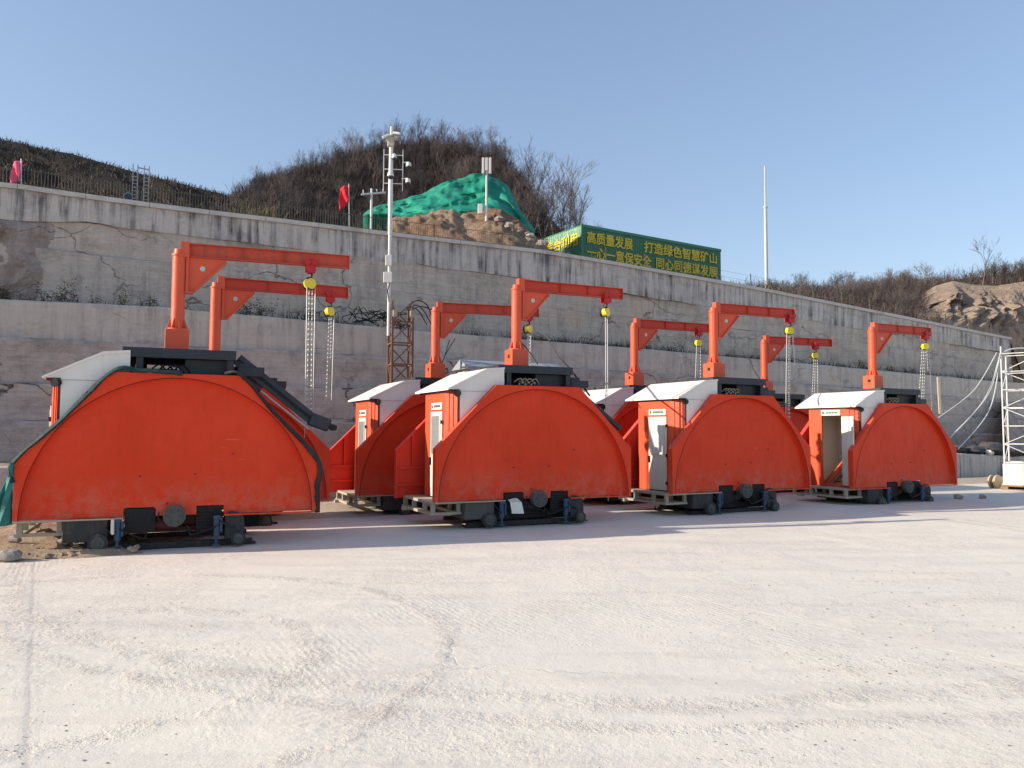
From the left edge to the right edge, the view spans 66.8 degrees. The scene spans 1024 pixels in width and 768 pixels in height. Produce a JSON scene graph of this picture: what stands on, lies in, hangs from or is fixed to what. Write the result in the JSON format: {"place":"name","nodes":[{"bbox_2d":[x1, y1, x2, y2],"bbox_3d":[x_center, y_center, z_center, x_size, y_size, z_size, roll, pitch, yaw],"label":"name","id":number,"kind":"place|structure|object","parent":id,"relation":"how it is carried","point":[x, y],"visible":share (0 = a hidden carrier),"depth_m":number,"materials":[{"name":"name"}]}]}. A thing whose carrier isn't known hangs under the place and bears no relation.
{"place":"outdoors","nodes":[
{"label":"outdoors","id":0,"kind":"place"},
{"bbox_2d":[0,522,142,561],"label":"dirt ground","id":1,"kind":"structure","parent":0,"point":[48,544],"depth_m":10.52,"materials":[{"name":"soil"}]},
{"bbox_2d":[0,549,22,561],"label":"boulder","id":2,"kind":"object","parent":1,"relation":"on","point":[11,555],"visible":0.89,"depth_m":9.69,"materials":[{"name":"stone"}]},
{"bbox_2d":[7,536,21,542],"bbox_3d":[-6.897,2.160,10.797,0.177,0.102,0.125,0,-3,0],"label":"rock","id":3,"kind":"object","parent":1,"relation":"on","point":[11,539],"visible":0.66,"depth_m":10.74,"materials":[{"name":"stone"}]},
{"bbox_2d":[3,519,139,557],"bbox_3d":[-10.813,2.126,10.518,10.315,0.312,5.546,2,-4,-27],"label":"rubble","id":4,"kind":"object","parent":1,"relation":"on","point":[134,549],"visible":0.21,"depth_m":10.38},
{"bbox_2d":[222,498,645,520],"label":"sandy ground","id":5,"kind":"structure","parent":0,"point":[330,509],"depth_m":15.47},
{"bbox_2d":[387,299,413,383],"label":"lattice tower","id":6,"kind":"structure","parent":5,"relation":"on","point":[409,342],"depth_m":18.23,"materials":[{"name":"brown metal"}]},
{"bbox_2d":[382,126,410,335],"bbox_3d":[-2.750,-3.641,18.370,0.703,5.020,0.220,1,-3,-6],"label":"camera mast","id":7,"kind":"object","parent":6,"relation":"attached to","point":[387,276],"visible":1,"depth_m":18.39,"materials":[{"name":"beige metal"}]},
{"bbox_2d":[452,360,560,372],"bbox_3d":[-0.050,1.134,19.488,2.760,3.393,1.172,2,-4,-25],"label":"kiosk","id":8,"kind":"object","parent":5,"relation":"on","point":[461,366],"visible":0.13,"depth_m":19.09,"materials":[{"name":"white metal"}]},
{"bbox_2d":[0,483,1023,767],"bbox_3d":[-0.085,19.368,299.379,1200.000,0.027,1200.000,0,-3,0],"label":"ground","id":9,"kind":"structure","parent":0,"point":[412,641],"depth_m":6.10,"materials":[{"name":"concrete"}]},
{"bbox_2d":[12,241,349,549],"bbox_3d":[-4.832,0.096,11.740,4.578,4.470,1.972,2,-4,-23],"label":"quarry saw","id":10,"kind":"object","parent":9,"relation":"on","point":[201,441],"visible":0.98,"depth_m":10.89,"materials":[{"name":"orange paint"}]},
{"bbox_2d":[0,366,322,525],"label":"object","id":11,"kind":"object","parent":10,"relation":"attached to","point":[6,496],"visible":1,"depth_m":10.42,"materials":[{"name":"metal"}]},
{"bbox_2d":[302,273,315,436],"bbox_3d":[-3.222,-0.479,12.280,0.140,2.637,0.205,-2,-4,38],"label":"chain hoist","id":12,"kind":"object","parent":10,"relation":"hanging from","point":[308,283],"visible":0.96,"depth_m":12.28,"materials":[{"name":"grey metal"}]},
{"bbox_2d":[116,276,348,526],"bbox_3d":[-5.246,0.284,14.096,4.440,4.470,1.972,2,-4,-23],"label":"quarry saw","id":13,"kind":"object","parent":9,"relation":"on","point":[230,297],"visible":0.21,"depth_m":14.03,"materials":[{"name":"orange paint"}]},
{"bbox_2d":[323,303,334,409],"bbox_3d":[-3.510,-0.548,14.874,0.140,2.097,0.205,-2,-4,38],"label":"chain hoist","id":14,"kind":"object","parent":13,"relation":"hanging from","point":[328,311],"visible":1,"depth_m":14.87,"materials":[{"name":"grey metal"}]},
{"bbox_2d":[330,301,538,514],"bbox_3d":[-1.568,0.471,16.658,4.335,4.470,1.972,2,-4,-25],"label":"quarry saw","id":15,"kind":"object","parent":9,"relation":"on","point":[390,417],"visible":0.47,"depth_m":15.54,"materials":[{"name":"orange paint"}]},
{"bbox_2d":[358,418,366,446],"bbox_3d":[-3.063,1.433,15.799,0.073,1.495,0.592,2,-4,-25],"label":"door","id":16,"kind":"structure","parent":15,"relation":"in","point":[362,428],"depth_m":15.78,"materials":[{"name":"white metal"}]},
{"bbox_2d":[523,322,531,365],"bbox_3d":[0.344,-0.550,17.171,0.140,1.747,0.214,-2,-4,36],"label":"chain hoist","id":17,"kind":"object","parent":15,"relation":"hanging from","point":[527,328],"visible":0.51,"depth_m":17.17,"materials":[{"name":"yellow metal"}]},
{"bbox_2d":[0,182,1023,507],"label":"quarry wall","id":18,"kind":"structure","parent":9,"relation":"on","point":[50,240],"depth_m":22.92,"materials":[{"name":"concrete"}]},
{"bbox_2d":[10,159,22,183],"bbox_3d":[-12.548,-5.332,19.678,0.291,0.768,0.099,0,-3,0],"label":"flag","id":19,"kind":"object","parent":18,"relation":"on","point":[17,165],"visible":0.94,"depth_m":19.68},
{"bbox_2d":[32,282,67,301],"bbox_3d":[-11.439,-2.183,19.256,0.813,0.669,0.440,2,-4,-28],"label":"weed plant","id":20,"kind":"object","parent":18,"relation":"on","point":[48,294],"visible":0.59,"depth_m":19.18,"materials":[{"name":"grey plant"}]},
{"bbox_2d":[58,278,86,301],"bbox_3d":[-10.742,-2.213,18.829,0.805,0.662,0.435,-2,-4,33],"label":"weed plant","id":21,"kind":"object","parent":18,"relation":"on","point":[74,295],"visible":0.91,"depth_m":18.81,"materials":[{"name":"grey plant"}]},
{"bbox_2d":[342,306,410,329],"bbox_3d":[-3.794,-1.853,22.084,1.947,0.544,0.789,2,-4,-26],"label":"cable heap","id":22,"kind":"object","parent":18,"relation":"on","point":[383,317],"visible":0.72,"depth_m":21.93,"materials":[{"name":"black rubber"}]},
{"bbox_2d":[2,167,1009,332],"bbox_3d":[4.534,-3.937,28.169,44.526,2.021,0.040,2,-4,-27],"label":"fence","id":23,"kind":"object","parent":18,"relation":"on","point":[224,198],"visible":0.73,"depth_m":22.62,"materials":[{"name":"metal"}]},
{"bbox_2d":[0,293,1016,381],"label":"dry weeds","id":24,"kind":"object","parent":18,"relation":"on","point":[619,345],"visible":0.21,"depth_m":25.45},
{"bbox_2d":[967,447,985,454],"bbox_3d":[17.426,2.543,29.317,0.882,0.363,0.652,3,-4,-39],"label":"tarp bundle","id":25,"kind":"object","parent":18,"relation":"on","point":[975,450],"visible":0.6,"depth_m":29.06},
{"bbox_2d":[980,444,1002,454],"bbox_3d":[18.363,2.520,29.758,1.244,0.474,0.807,2,-4,-23],"label":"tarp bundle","id":26,"kind":"object","parent":18,"relation":"on","point":[996,449],"visible":0.6,"depth_m":29.47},
{"bbox_2d":[1001,448,1023,456],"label":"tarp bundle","id":27,"kind":"object","parent":18,"relation":"on","point":[1014,452],"visible":0.43,"depth_m":29.77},
{"bbox_2d":[394,278,630,527],"bbox_3d":[0.152,0.270,14.482,4.330,4.470,1.980,2,-4,-25],"label":"quarry saw","id":28,"kind":"object","parent":9,"relation":"on","point":[515,436],"visible":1,"depth_m":13.76,"materials":[{"name":"orange paint"}]},
{"bbox_2d":[428,411,442,495],"bbox_3d":[-1.343,1.232,13.627,0.073,1.495,0.592,2,-4,-25],"label":"door","id":29,"kind":"structure","parent":28,"relation":"in","point":[436,417],"depth_m":13.71,"materials":[{"name":"white metal"}]},
{"bbox_2d":[538,332,589,395],"bbox_3d":[0.896,-0.530,16.683,0.324,1.775,4.780,1,-3,-9],"label":"cable","id":30,"kind":"object","parent":28,"relation":"attached to","point":[574,374],"visible":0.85,"depth_m":15.39,"materials":[{"name":"black rubber"}]},
{"bbox_2d":[600,304,609,500],"bbox_3d":[1.817,0.328,15.148,0.140,3.887,0.178,-2,-4,36],"label":"chain hoist","id":31,"kind":"object","parent":28,"relation":"hanging from","point":[605,312],"visible":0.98,"depth_m":15.19,"materials":[{"name":"silver metal"}]},
{"bbox_2d":[583,318,708,504],"bbox_3d":[3.038,0.629,18.980,4.308,4.470,1.972,2,-4,-28],"label":"quarry saw","id":32,"kind":"object","parent":9,"relation":"on","point":[622,412],"visible":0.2,"depth_m":18.71,"materials":[{"name":"orange paint"}]},
{"bbox_2d":[693,336,701,377],"bbox_3d":[4.698,-0.280,19.721,0.247,1.947,0.140,2,-4,-22],"label":"chain hoist","id":33,"kind":"object","parent":32,"relation":"hanging from","point":[697,343],"visible":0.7,"depth_m":19.73,"materials":[{"name":"yellow metal"}]},
{"bbox_2d":[618,302,810,514],"bbox_3d":[4.402,0.461,16.854,4.254,4.470,1.972,2,-4,-28],"label":"quarry saw","id":34,"kind":"object","parent":9,"relation":"on","point":[713,440],"visible":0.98,"depth_m":16.11,"materials":[{"name":"orange paint"}]},
{"bbox_2d":[648,417,666,490],"bbox_3d":[2.981,1.420,15.938,0.073,1.495,0.592,2,-4,-28],"label":"door","id":35,"kind":"structure","parent":34,"relation":"in","point":[657,458],"depth_m":15.93,"materials":[{"name":"white metal"}]},
{"bbox_2d":[784,323,795,417],"bbox_3d":[6.295,-0.095,17.612,0.311,2.647,0.140,1,-4,-17],"label":"chain hoist","id":36,"kind":"object","parent":34,"relation":"hanging from","point":[788,330],"visible":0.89,"depth_m":17.61,"materials":[{"name":"silver metal"}]},
{"bbox_2d":[791,322,957,504],"bbox_3d":[8.939,0.698,19.295,4.139,4.470,1.972,2,-4,-28],"label":"quarry saw","id":37,"kind":"object","parent":9,"relation":"on","point":[878,440],"visible":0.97,"depth_m":18.68,"materials":[{"name":"orange paint"}]},
{"bbox_2d":[841,416,853,485],"bbox_3d":[7.743,1.548,17.914,0.042,1.600,0.519,1,-3,-6],"label":"door","id":38,"kind":"structure","parent":37,"relation":"in","point":[847,422],"depth_m":17.94,"materials":[{"name":"white metal"}]},
{"bbox_2d":[919,340,931,409],"bbox_3d":[10.629,0.187,20.072,0.456,2.737,0.140,1,-3,-11],"label":"chain hoist","id":39,"kind":"object","parent":37,"relation":"hanging from","point":[924,346],"visible":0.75,"depth_m":20.09,"materials":[{"name":"silver metal"}]},
{"bbox_2d":[936,377,941,413],"bbox_3d":[13.209,0.351,24.024,0.094,1.146,0.060,0,-3,0],"label":"stake","id":40,"kind":"object","parent":9,"relation":"on","point":[939,395],"visible":1,"depth_m":24.00,"materials":[{"name":"beige metal"}]},
{"bbox_2d":[988,475,1001,487],"bbox_3d":[14.460,2.920,23.260,0.398,0.398,0.200,2,-4,-29],"label":"cable reel","id":41,"kind":"object","parent":9,"relation":"on","point":[995,481],"visible":0.99,"depth_m":23.21,"materials":[{"name":"beige wood"}]},
{"bbox_2d":[1001,485,1023,490],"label":"wooden pallet","id":42,"kind":"object","parent":9,"relation":"on","point":[1005,487],"visible":0.59,"depth_m":22.63,"materials":[{"name":"brown wood"}]},
{"bbox_2d":[1003,463,1023,485],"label":"concrete block","id":43,"kind":"object","parent":42,"relation":"on","point":[1013,474],"depth_m":22.52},
{"bbox_2d":[1000,346,1023,462],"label":"frame tower","id":44,"kind":"structure","parent":43,"relation":"on","point":[1005,371],"depth_m":22.95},
{"bbox_2d":[938,352,996,417],"bbox_3d":[13.026,-0.012,22.048,3.211,1.980,0.128,2,-4,-32],"label":"cable","id":45,"kind":"object","parent":44,"relation":"hanging from","point":[973,390],"visible":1,"depth_m":22.02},
{"bbox_2d":[950,353,1000,437],"bbox_3d":[13.048,0.250,21.762,3.694,2.534,0.062,3,-4,-39],"label":"cable","id":46,"kind":"object","parent":44,"relation":"hanging from","point":[983,399],"visible":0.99,"depth_m":22.02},
{"bbox_2d":[957,355,1000,449],"bbox_3d":[13.094,0.392,21.651,3.760,2.827,0.072,3,-5,-42],"label":"cable","id":47,"kind":"object","parent":44,"relation":"attached to","point":[989,408],"visible":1,"depth_m":22.00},
{"bbox_2d":[0,140,1023,372],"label":"hillside","id":48,"kind":"structure","parent":0,"point":[61,166],"depth_m":34.16,"materials":[{"name":"plant"}]},
{"bbox_2d":[132,164,149,201],"bbox_3d":[-10.167,-5.393,21.261,0.425,1.220,0.030,2,-4,-27],"label":"ladder frame","id":49,"kind":"object","parent":48,"relation":"on","point":[144,168],"visible":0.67,"depth_m":21.27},
{"bbox_2d":[0,136,300,217],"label":"dry weeds","id":50,"kind":"object","parent":48,"relation":"on","point":[5,160],"visible":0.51,"depth_m":29.86,"materials":[{"name":"plant"}]},
{"bbox_2d":[270,170,293,200],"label":"bare tree","id":51,"kind":"object","parent":48,"relation":"on","point":[284,182],"visible":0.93,"depth_m":46.00,"materials":[{"name":"brown plant"}]},
{"bbox_2d":[280,181,303,213],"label":"bare tree","id":52,"kind":"object","parent":48,"relation":"on","point":[294,195],"visible":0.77,"depth_m":44.84,"materials":[{"name":"brown plant"}]},
{"bbox_2d":[315,191,340,217],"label":"bare tree","id":53,"kind":"object","parent":48,"relation":"on","point":[325,201],"visible":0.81,"depth_m":48.20,"materials":[{"name":"brown plant"}]},
{"bbox_2d":[339,184,349,225],"bbox_3d":[-5.177,-5.402,24.013,0.341,1.609,0.119,0,-3,0],"label":"flag","id":54,"kind":"object","parent":48,"relation":"on","point":[344,196],"visible":0.97,"depth_m":24.03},
{"bbox_2d":[342,125,363,167],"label":"bare tree","id":55,"kind":"object","parent":48,"relation":"on","point":[360,146],"visible":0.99,"depth_m":62.95,"materials":[{"name":"brown plant"}]},
{"bbox_2d":[351,197,394,227],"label":"bare tree","id":56,"kind":"object","parent":48,"relation":"on","point":[368,211],"visible":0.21,"depth_m":43.55,"materials":[{"name":"brown plant"}]},
{"bbox_2d":[361,188,385,228],"bbox_3d":[-5.445,-6.663,30.467,0.962,2.088,0.110,1,-4,-17],"label":"utility pole","id":57,"kind":"object","parent":48,"relation":"on","point":[371,193],"visible":0.87,"depth_m":30.44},
{"bbox_2d":[367,150,385,188],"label":"bare tree","id":58,"kind":"object","parent":48,"relation":"on","point":[374,167],"visible":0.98,"depth_m":59.34,"materials":[{"name":"brown plant"}]},
{"bbox_2d":[213,132,565,251],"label":"thicket","id":59,"kind":"object","parent":48,"relation":"on","point":[245,193],"visible":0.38,"depth_m":59.48,"materials":[{"name":"plant"}]},
{"bbox_2d":[394,140,409,163],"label":"bare tree","id":60,"kind":"object","parent":48,"relation":"on","point":[399,146],"visible":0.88,"depth_m":63.26,"materials":[{"name":"brown plant"}]},
{"bbox_2d":[406,167,427,188],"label":"bare tree","id":61,"kind":"object","parent":48,"relation":"on","point":[414,173],"visible":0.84,"depth_m":60.21,"materials":[{"name":"brown plant"}]},
{"bbox_2d":[407,135,427,168],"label":"bare tree","id":62,"kind":"object","parent":48,"relation":"on","point":[415,151],"visible":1,"depth_m":63.26,"materials":[{"name":"brown plant"}]},
{"bbox_2d":[412,110,429,148],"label":"bare tree","id":63,"kind":"object","parent":48,"relation":"on","point":[421,125],"visible":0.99,"depth_m":66.15,"materials":[{"name":"brown plant"}]},
{"bbox_2d":[430,133,447,168],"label":"bare tree","id":64,"kind":"object","parent":48,"relation":"on","point":[440,146],"visible":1,"depth_m":63.27,"materials":[{"name":"brown plant"}]},
{"bbox_2d":[430,139,448,162],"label":"bare tree","id":65,"kind":"object","parent":48,"relation":"on","point":[433,149],"visible":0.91,"depth_m":63.62,"materials":[{"name":"brown plant"}]},
{"bbox_2d":[363,173,534,234],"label":"dust netting","id":66,"kind":"object","parent":48,"relation":"on","point":[466,194],"visible":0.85,"depth_m":43.18,"materials":[{"name":"fabric"}]},
{"bbox_2d":[451,156,470,178],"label":"bare tree","id":67,"kind":"object","parent":48,"relation":"on","point":[457,172],"visible":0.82,"depth_m":56.91,"materials":[{"name":"brown plant"}]},
{"bbox_2d":[392,208,554,251],"bbox_3d":[-2.100,-4.407,39.414,8.515,9.073,17.053,0,-3,0],"label":"dirt mound","id":68,"kind":"object","parent":48,"relation":"on","point":[471,221],"visible":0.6,"depth_m":36.70,"materials":[{"name":"soil"}]},
{"bbox_2d":[478,157,490,220],"bbox_3d":[-1.345,-9.543,38.129,0.650,3.150,0.200,0,-3,0],"label":"antenna pole","id":69,"kind":"object","parent":68,"relation":"on","point":[480,209],"visible":1,"depth_m":38.09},
{"bbox_2d":[485,125,499,143],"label":"bare tree","id":70,"kind":"object","parent":48,"relation":"on","point":[489,132],"visible":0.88,"depth_m":63.70,"materials":[{"name":"brown plant"}]},
{"bbox_2d":[224,200,802,293],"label":"dry weeds","id":71,"kind":"object","parent":48,"relation":"on","point":[250,210],"visible":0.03,"depth_m":26.37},
{"bbox_2d":[511,179,542,223],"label":"bare tree","id":72,"kind":"object","parent":48,"relation":"on","point":[527,206],"visible":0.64,"depth_m":51.87,"materials":[{"name":"brown plant"}]},
{"bbox_2d":[512,189,552,230],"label":"bare tree","id":73,"kind":"object","parent":48,"relation":"on","point":[527,202],"visible":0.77,"depth_m":53.02,"materials":[{"name":"brown plant"}]},
{"bbox_2d":[515,135,555,224],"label":"bare tree","id":74,"kind":"object","parent":48,"relation":"on","point":[531,176],"visible":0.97,"depth_m":56.09,"materials":[{"name":"brown plant"}]},
{"bbox_2d":[523,186,561,237],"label":"bare tree","id":75,"kind":"object","parent":48,"relation":"on","point":[546,226],"visible":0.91,"depth_m":52.79,"materials":[{"name":"brown plant"}]},
{"bbox_2d":[520,163,568,235],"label":"bare tree","id":76,"kind":"object","parent":48,"relation":"on","point":[524,192],"visible":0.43,"depth_m":56.68,"materials":[{"name":"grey plant"}]},
{"bbox_2d":[517,167,574,238],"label":"bare tree","id":77,"kind":"object","parent":48,"relation":"on","point":[544,193],"visible":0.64,"depth_m":54.18,"materials":[{"name":"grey plant"}]},
{"bbox_2d":[536,191,588,238],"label":"bare tree","id":78,"kind":"object","parent":48,"relation":"on","point":[559,219],"visible":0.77,"depth_m":53.21,"materials":[{"name":"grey plant"}]},
{"bbox_2d":[527,155,598,234],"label":"bare tree","id":79,"kind":"object","parent":48,"relation":"on","point":[562,193],"visible":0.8,"depth_m":55.28,"materials":[{"name":"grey plant"}]},
{"bbox_2d":[539,158,594,231],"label":"bare tree","id":80,"kind":"object","parent":48,"relation":"on","point":[569,188],"visible":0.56,"depth_m":58.14,"materials":[{"name":"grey plant"}]},
{"bbox_2d":[549,186,600,229],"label":"bare tree","id":81,"kind":"object","parent":48,"relation":"on","point":[571,217],"visible":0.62,"depth_m":55.98,"materials":[{"name":"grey plant"}]},
{"bbox_2d":[563,171,592,227],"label":"bare tree","id":82,"kind":"object","parent":48,"relation":"on","point":[574,198],"visible":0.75,"depth_m":57.31,"materials":[{"name":"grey plant"}]},
{"bbox_2d":[540,224,720,279],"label":"sign building","id":83,"kind":"structure","parent":48,"relation":"on","point":[639,245],"depth_m":51.20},
{"bbox_2d":[763,166,767,288],"bbox_3d":[11.921,-7.117,36.486,0.198,6.394,0.198,0,-3,0],"label":"lamp pole","id":84,"kind":"object","parent":48,"relation":"on","point":[765,207],"visible":0.88,"depth_m":36.42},
{"bbox_2d":[786,275,811,294],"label":"bare shrub","id":85,"kind":"object","parent":48,"relation":"on","point":[802,285],"visible":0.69,"depth_m":43.43,"materials":[{"name":"brown plant"}]},
{"bbox_2d":[803,281,831,295],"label":"bare shrub","id":86,"kind":"object","parent":48,"relation":"on","point":[825,286],"visible":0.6,"depth_m":43.13,"materials":[{"name":"brown plant"}]},
{"bbox_2d":[721,273,949,322],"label":"thicket","id":87,"kind":"object","parent":48,"relation":"on","point":[918,306],"visible":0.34,"depth_m":40.35,"materials":[{"name":"plant"}]},
{"bbox_2d":[834,283,864,300],"bbox_3d":[17.048,-4.464,39.334,1.824,1.582,1.048,-1,-4,27],"label":"bare shrub","id":88,"kind":"object","parent":48,"relation":"on","point":[849,291],"visible":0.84,"depth_m":39.30,"materials":[{"name":"brown plant"}]},
{"bbox_2d":[844,272,863,290],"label":"bare shrub","id":89,"kind":"object","parent":48,"relation":"on","point":[850,280],"visible":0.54,"depth_m":43.80,"materials":[{"name":"brown plant"}]},
{"bbox_2d":[840,277,870,305],"bbox_3d":[17.432,-4.607,39.734,1.043,1.911,1.688,2,-4,-29],"label":"bare shrub","id":90,"kind":"object","parent":48,"relation":"on","point":[858,285],"visible":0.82,"depth_m":39.58,"materials":[{"name":"brown plant"}]},
{"bbox_2d":[850,271,885,299],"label":"bare shrub","id":91,"kind":"object","parent":48,"relation":"on","point":[877,281],"visible":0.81,"depth_m":42.84,"materials":[{"name":"brown plant"}]},
{"bbox_2d":[861,291,880,308],"bbox_3d":[18.189,-4.075,39.232,0.967,1.504,1.683,-2,-4,31],"label":"bare shrub","id":92,"kind":"object","parent":48,"relation":"on","point":[872,302],"visible":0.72,"depth_m":39.22,"materials":[{"name":"brown plant"}]},
{"bbox_2d":[874,273,896,295],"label":"bare shrub","id":93,"kind":"object","parent":48,"relation":"on","point":[885,284],"visible":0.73,"depth_m":46.31,"materials":[{"name":"brown plant"}]},
{"bbox_2d":[877,284,915,310],"bbox_3d":[19.333,-4.170,38.908,2.050,1.852,1.178,-1,-4,26],"label":"bare shrub","id":94,"kind":"object","parent":48,"relation":"on","point":[904,298],"visible":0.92,"depth_m":38.86,"materials":[{"name":"brown plant"}]},
{"bbox_2d":[891,269,912,288],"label":"bare shrub","id":95,"kind":"object","parent":48,"relation":"on","point":[901,279],"visible":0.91,"depth_m":49.09,"materials":[{"name":"brown plant"}]},
{"bbox_2d":[912,263,933,281],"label":"bare tree","id":96,"kind":"object","parent":48,"relation":"on","point":[926,271],"visible":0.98,"depth_m":52.50,"materials":[{"name":"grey plant"}]},
{"bbox_2d":[926,272,945,289],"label":"bare shrub","id":97,"kind":"object","parent":48,"relation":"on","point":[933,283],"visible":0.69,"depth_m":49.04,"materials":[{"name":"brown plant"}]},
{"bbox_2d":[917,281,1023,382],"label":"rock cliff","id":98,"kind":"structure","parent":48,"relation":"on","point":[999,307],"depth_m":40.64,"materials":[{"name":"stone"}]},
{"bbox_2d":[970,232,1003,284],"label":"bare tree","id":99,"kind":"object","parent":98,"relation":"on","point":[986,263],"visible":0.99,"depth_m":50.48,"materials":[{"name":"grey plant"}]},
{"bbox_2d":[982,259,999,282],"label":"bare shrub","id":100,"kind":"object","parent":98,"relation":"on","point":[988,268],"visible":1,"depth_m":50.30,"materials":[{"name":"brown plant"}]},
{"bbox_2d":[1011,257,1023,281],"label":"bare shrub","id":101,"kind":"object","parent":98,"relation":"on","point":[1020,264],"visible":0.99,"depth_m":50.32,"materials":[{"name":"brown plant"}]},
{"bbox_2d":[920,257,1023,288],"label":"thicket","id":102,"kind":"object","parent":48,"relation":"on","point":[965,278],"visible":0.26,"depth_m":54.91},
{"bbox_2d":[0,0,1023,287],"label":"sky","id":103,"kind":"structure","parent":0,"point":[884,133],"materials":[{"name":"blue"}]},
{"bbox_2d":[776,476,1002,492],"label":"sandy ground","id":104,"kind":"structure","parent":0,"point":[974,480],"depth_m":26.03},
{"bbox_2d":[760,335,831,491],"bbox_3d":[7.222,0.860,22.076,4.322,4.470,1.972,2,-4,-28],"label":"quarry saw","id":105,"kind":"object","parent":104,"relation":"on","point":[772,347],"visible":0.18,"depth_m":21.98,"materials":[{"name":"orange paint"}]},
{"bbox_2d":[811,350,818,392],"bbox_3d":[8.751,0.084,22.540,0.310,2.247,0.140,2,-4,-22],"label":"chain hoist","id":106,"kind":"object","parent":105,"relation":"hanging from","point":[815,355],"visible":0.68,"depth_m":22.57,"materials":[{"name":"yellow metal"}]},
{"bbox_2d":[1003,378,1023,460],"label":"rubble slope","id":107,"kind":"structure","parent":0,"point":[1015,432],"depth_m":32.06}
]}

